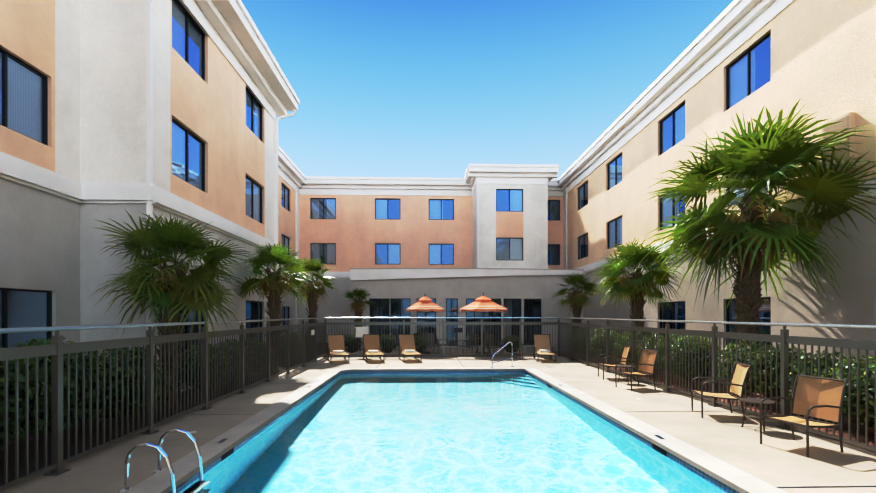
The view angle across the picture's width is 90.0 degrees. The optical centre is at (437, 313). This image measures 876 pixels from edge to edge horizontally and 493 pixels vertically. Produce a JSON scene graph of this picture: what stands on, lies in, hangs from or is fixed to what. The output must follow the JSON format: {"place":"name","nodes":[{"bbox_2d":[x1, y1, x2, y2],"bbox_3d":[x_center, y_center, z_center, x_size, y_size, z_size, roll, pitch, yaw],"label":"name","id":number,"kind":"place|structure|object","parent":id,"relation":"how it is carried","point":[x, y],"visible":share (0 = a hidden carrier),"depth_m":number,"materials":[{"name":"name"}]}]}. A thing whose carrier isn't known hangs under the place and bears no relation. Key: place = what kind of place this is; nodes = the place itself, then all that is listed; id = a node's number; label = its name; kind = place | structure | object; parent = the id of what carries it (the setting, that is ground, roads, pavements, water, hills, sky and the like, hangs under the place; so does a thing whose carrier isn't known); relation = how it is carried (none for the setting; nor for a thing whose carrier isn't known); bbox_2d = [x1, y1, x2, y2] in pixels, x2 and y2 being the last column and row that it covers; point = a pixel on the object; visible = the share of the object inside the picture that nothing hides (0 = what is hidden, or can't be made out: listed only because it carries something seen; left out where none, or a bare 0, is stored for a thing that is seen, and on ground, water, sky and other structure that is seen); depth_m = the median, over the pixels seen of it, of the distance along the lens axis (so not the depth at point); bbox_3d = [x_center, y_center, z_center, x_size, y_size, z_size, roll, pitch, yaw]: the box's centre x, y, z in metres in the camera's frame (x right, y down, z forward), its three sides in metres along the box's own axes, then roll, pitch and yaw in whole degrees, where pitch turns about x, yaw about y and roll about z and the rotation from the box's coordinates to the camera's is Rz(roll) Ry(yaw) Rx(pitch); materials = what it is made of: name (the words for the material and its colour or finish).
{"place":"outdoors","nodes":[
{"label":"outdoors","id":0,"kind":"place"},
{"bbox_2d":[119,428,202,492],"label":"pool ladder","id":1,"kind":"object","parent":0,"point":[160,451],"visible":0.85,"depth_m":4.57,"materials":[{"name":"silver metal"}]},
{"bbox_2d":[0,343,328,484],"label":"mulch bed soil","id":2,"kind":"structure","parent":0,"point":[11,458],"depth_m":6.59,"materials":[{"name":"brown soil"}]},
{"bbox_2d":[0,331,312,449],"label":"hedge shrub","id":3,"kind":"object","parent":2,"relation":"on","point":[297,345],"visible":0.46,"depth_m":6.29,"materials":[{"name":"green plant"}]},
{"bbox_2d":[91,211,252,407],"bbox_3d":[-5.246,-0.068,8.727,2.811,3.938,2.896,0,0,-2],"label":"palm","id":4,"kind":"object","parent":2,"relation":"on","point":[172,290],"visible":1,"depth_m":8.42,"materials":[{"name":"green plant"}]},
{"bbox_2d":[234,243,317,372],"bbox_3d":[-5.170,-0.201,13.912,2.647,4.205,2.726,0,0,30],"label":"palm","id":5,"kind":"object","parent":2,"relation":"on","point":[275,284],"visible":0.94,"depth_m":13.66,"materials":[{"name":"green plant"}]},
{"bbox_2d":[287,258,340,357],"bbox_3d":[-5.276,-0.289,18.332,2.701,4.380,2.553,0,0,-2],"label":"palm","id":6,"kind":"object","parent":2,"relation":"on","point":[312,293],"visible":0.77,"depth_m":18.23,"materials":[{"name":"green plant"}]},
{"bbox_2d":[0,356,875,492],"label":"deck paving","id":7,"kind":"structure","parent":0,"point":[777,457],"depth_m":6.71,"materials":[{"name":"concrete"}]},
{"bbox_2d":[327,334,349,362],"bbox_3d":[-3.917,1.350,17.167,0.692,1.006,1.872,0,0,-19],"label":"chaise","id":8,"kind":"object","parent":7,"relation":"on","point":[336,346],"visible":0.94,"depth_m":17.70,"materials":[{"name":"brown fabric"}]},
{"bbox_2d":[363,334,383,362],"bbox_3d":[-2.556,1.350,17.326,0.692,1.006,1.872,0,0,-14],"label":"chaise","id":9,"kind":"object","parent":7,"relation":"on","point":[372,345],"visible":0.92,"depth_m":17.88,"materials":[{"name":"brown fabric"}]},
{"bbox_2d":[398,334,421,361],"bbox_3d":[-1.130,1.350,17.449,0.692,1.006,1.872,0,0,-13],"label":"chaise","id":10,"kind":"object","parent":7,"relation":"on","point":[407,345],"visible":0.98,"depth_m":18.00,"materials":[{"name":"brown fabric"}]},
{"bbox_2d":[0,317,875,490],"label":"pool fence","id":11,"kind":"object","parent":7,"relation":"on","point":[56,349],"visible":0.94,"depth_m":7.48,"materials":[{"name":"brown metal"}]},
{"bbox_2d":[169,371,739,492],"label":"pool shell","id":12,"kind":"object","parent":7,"relation":"in","point":[654,446],"visible":0.08,"depth_m":7.24},
{"bbox_2d":[176,373,729,492],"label":"pool water","id":13,"kind":"structure","parent":12,"relation":"in","point":[437,433],"depth_m":6.40,"materials":[{"name":"teal liquid"}]},
{"bbox_2d":[123,367,786,492],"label":"pool coping","id":14,"kind":"object","parent":12,"relation":"on","point":[185,468],"visible":0.94,"depth_m":6.29,"materials":[{"name":"beige concrete"}]},
{"bbox_2d":[491,341,513,367],"bbox_3d":[2.204,1.401,14.981,1.125,0.901,0.119,0,0,-39],"label":"pool handrail","id":15,"kind":"object","parent":7,"relation":"on","point":[505,359],"visible":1,"depth_m":15.01,"materials":[{"name":"silver metal"}]},
{"bbox_2d":[533,334,556,361],"bbox_3d":[4.251,1.350,17.509,0.692,1.006,1.872,0,0,6],"label":"chaise","id":16,"kind":"object","parent":7,"relation":"on","point":[542,344],"visible":0.9,"depth_m":18.06,"materials":[{"name":"brown fabric"}]},
{"bbox_2d":[598,344,631,379],"bbox_3d":[5.072,1.371,12.579,0.799,0.964,0.628,0,0,7],"label":"armchair","id":17,"kind":"object","parent":7,"relation":"on","point":[625,352],"visible":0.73,"depth_m":12.64,"materials":[{"name":"beige fabric"}]},
{"bbox_2d":[617,365,634,383],"bbox_3d":[5.032,1.622,11.739,0.480,0.462,0.480,0,0,-2],"label":"side table","id":18,"kind":"object","parent":7,"relation":"on","point":[627,367],"visible":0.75,"depth_m":11.68,"materials":[{"name":"brown metal"}]},
{"bbox_2d":[615,349,658,390],"bbox_3d":[4.942,1.371,10.881,0.799,0.964,0.628,0,0,-13],"label":"armchair","id":19,"kind":"object","parent":7,"relation":"on","point":[647,360],"visible":0.96,"depth_m":10.97,"materials":[{"name":"brown fabric"}]},
{"bbox_2d":[691,362,750,420],"bbox_3d":[5.137,1.371,7.969,0.799,0.964,0.628,0,0,15],"label":"armchair","id":20,"kind":"object","parent":7,"relation":"on","point":[736,383],"visible":1,"depth_m":7.97,"materials":[{"name":"beige fabric"}]},
{"bbox_2d":[739,398,775,431],"bbox_3d":[5.123,1.622,7.040,0.480,0.462,0.480,0,0,-2],"label":"side table","id":21,"kind":"object","parent":7,"relation":"on","point":[756,401],"visible":0.79,"depth_m":6.99,"materials":[{"name":"brown metal"}]},
{"bbox_2d":[759,374,847,456],"bbox_3d":[5.045,1.371,6.058,0.799,0.964,0.628,0,0,-18],"label":"armchair","id":22,"kind":"object","parent":7,"relation":"on","point":[819,397],"visible":1,"depth_m":6.13,"materials":[{"name":"brown fabric"}]},
{"bbox_2d":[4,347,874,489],"bbox_3d":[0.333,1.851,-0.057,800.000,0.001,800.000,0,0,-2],"label":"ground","id":23,"kind":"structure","parent":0,"point":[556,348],"depth_m":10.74,"materials":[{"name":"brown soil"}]},
{"bbox_2d":[0,0,305,395],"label":"building wall","id":24,"kind":"structure","parent":23,"relation":"on","point":[115,110],"depth_m":9.14,"materials":[{"name":"white paint"}]},
{"bbox_2d":[299,164,562,342],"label":"building wall","id":25,"kind":"structure","parent":23,"relation":"on","point":[494,216],"depth_m":28.15,"materials":[{"name":"paint"}]},
{"bbox_2d":[350,268,584,347],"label":"building","id":26,"kind":"structure","parent":23,"relation":"on","point":[398,292],"depth_m":24.10,"materials":[{"name":"grey paint"}]},
{"bbox_2d":[558,0,875,368],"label":"building wall","id":27,"kind":"structure","parent":23,"relation":"on","point":[750,58],"depth_m":12.42,"materials":[{"name":"beige paint"}]},
{"bbox_2d":[323,347,557,356],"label":"ground","id":28,"kind":"structure","parent":0,"point":[493,351],"depth_m":20.95,"materials":[{"name":"concrete"}]},
{"bbox_2d":[342,287,377,342],"bbox_3d":[-4.191,0.221,22.842,2.019,3.362,1.921,0,0,-40],"label":"palm","id":29,"kind":"object","parent":28,"relation":"on","point":[358,304],"visible":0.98,"depth_m":22.66,"materials":[{"name":"green plant"}]},
{"bbox_2d":[406,294,443,353],"bbox_3d":[-0.603,0.443,20.525,1.763,2.822,1.763,0,0,-2],"label":"patio umbrella","id":30,"kind":"object","parent":28,"relation":"on","point":[425,306],"visible":0.79,"depth_m":20.05,"materials":[{"name":"fabric"}]},
{"bbox_2d":[344,333,523,352],"bbox_3d":[-0.266,1.311,19.691,8.303,0.929,0.902,0,0,-2],"label":"shrub","id":31,"kind":"object","parent":28,"relation":"on","point":[388,343],"visible":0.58,"depth_m":19.51,"materials":[{"name":"green plant"}]},
{"bbox_2d":[433,333,450,352],"bbox_3d":[0.130,1.371,20.776,0.799,0.964,0.628,0,0,-19],"label":"patio chair","id":32,"kind":"object","parent":28,"relation":"on","point":[436,342],"visible":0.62,"depth_m":20.56,"materials":[{"name":"brown metal"}]},
{"bbox_2d":[457,333,477,355],"bbox_3d":[1.347,1.371,19.711,0.799,0.964,0.628,0,0,-22],"label":"patio chair","id":33,"kind":"object","parent":28,"relation":"on","point":[473,339],"visible":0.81,"depth_m":19.84,"materials":[{"name":"brown metal"}]},
{"bbox_2d":[466,333,484,353],"bbox_3d":[1.791,1.371,20.729,0.628,0.964,0.799,0,0,-21],"label":"patio chair","id":34,"kind":"object","parent":28,"relation":"on","point":[479,336],"visible":0.35,"depth_m":20.44,"materials":[{"name":"brown metal"}]},
{"bbox_2d":[460,293,506,353],"bbox_3d":[2.064,0.443,20.004,2.077,2.822,2.077,0,0,-2],"label":"patio umbrella","id":35,"kind":"object","parent":28,"relation":"on","point":[483,303],"visible":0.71,"depth_m":19.50,"materials":[{"name":"fabric"}]},
{"bbox_2d":[483,334,500,356],"bbox_3d":[2.305,1.371,19.268,0.628,0.964,0.799,0,0,-18],"label":"patio chair","id":36,"kind":"object","parent":28,"relation":"on","point":[486,343],"visible":0.75,"depth_m":19.55,"materials":[{"name":"brown metal"}]},
{"bbox_2d":[488,333,504,352],"bbox_3d":[2.796,1.371,20.255,0.799,0.964,0.628,0,0,-19],"label":"patio chair","id":37,"kind":"object","parent":28,"relation":"on","point":[495,343],"visible":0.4,"depth_m":19.96,"materials":[{"name":"brown metal"}]},
{"bbox_2d":[241,0,732,178],"label":"sky","id":38,"kind":"structure","parent":0,"point":[383,88],"materials":[{"name":"blue"}]},
{"bbox_2d":[553,351,875,452],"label":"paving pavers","id":39,"kind":"object","parent":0,"point":[871,436],"depth_m":8.54,"materials":[{"name":"beige concrete"}]},
{"bbox_2d":[551,273,598,330],"bbox_3d":[6.667,-0.099,21.110,2.551,4.000,2.662,0,0,11],"label":"palm","id":40,"kind":"object","parent":39,"relation":"on","point":[577,299],"visible":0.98,"depth_m":20.90,"materials":[{"name":"green plant"}]},
{"bbox_2d":[589,236,686,332],"bbox_3d":[6.808,-0.327,14.886,3.271,4.456,3.283,0,0,-2],"label":"palm","id":41,"kind":"object","parent":39,"relation":"on","point":[637,287],"visible":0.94,"depth_m":14.73,"materials":[{"name":"green plant"}]},
{"bbox_2d":[573,327,874,428],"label":"hedge shrub","id":42,"kind":"object","parent":39,"relation":"on","point":[871,394],"visible":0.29,"depth_m":8.25,"materials":[{"name":"green plant"}]},
{"bbox_2d":[635,98,875,394],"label":"palm","id":43,"kind":"object","parent":39,"relation":"on","point":[771,157],"visible":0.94,"depth_m":9.39,"materials":[{"name":"green plant"}]}
]}

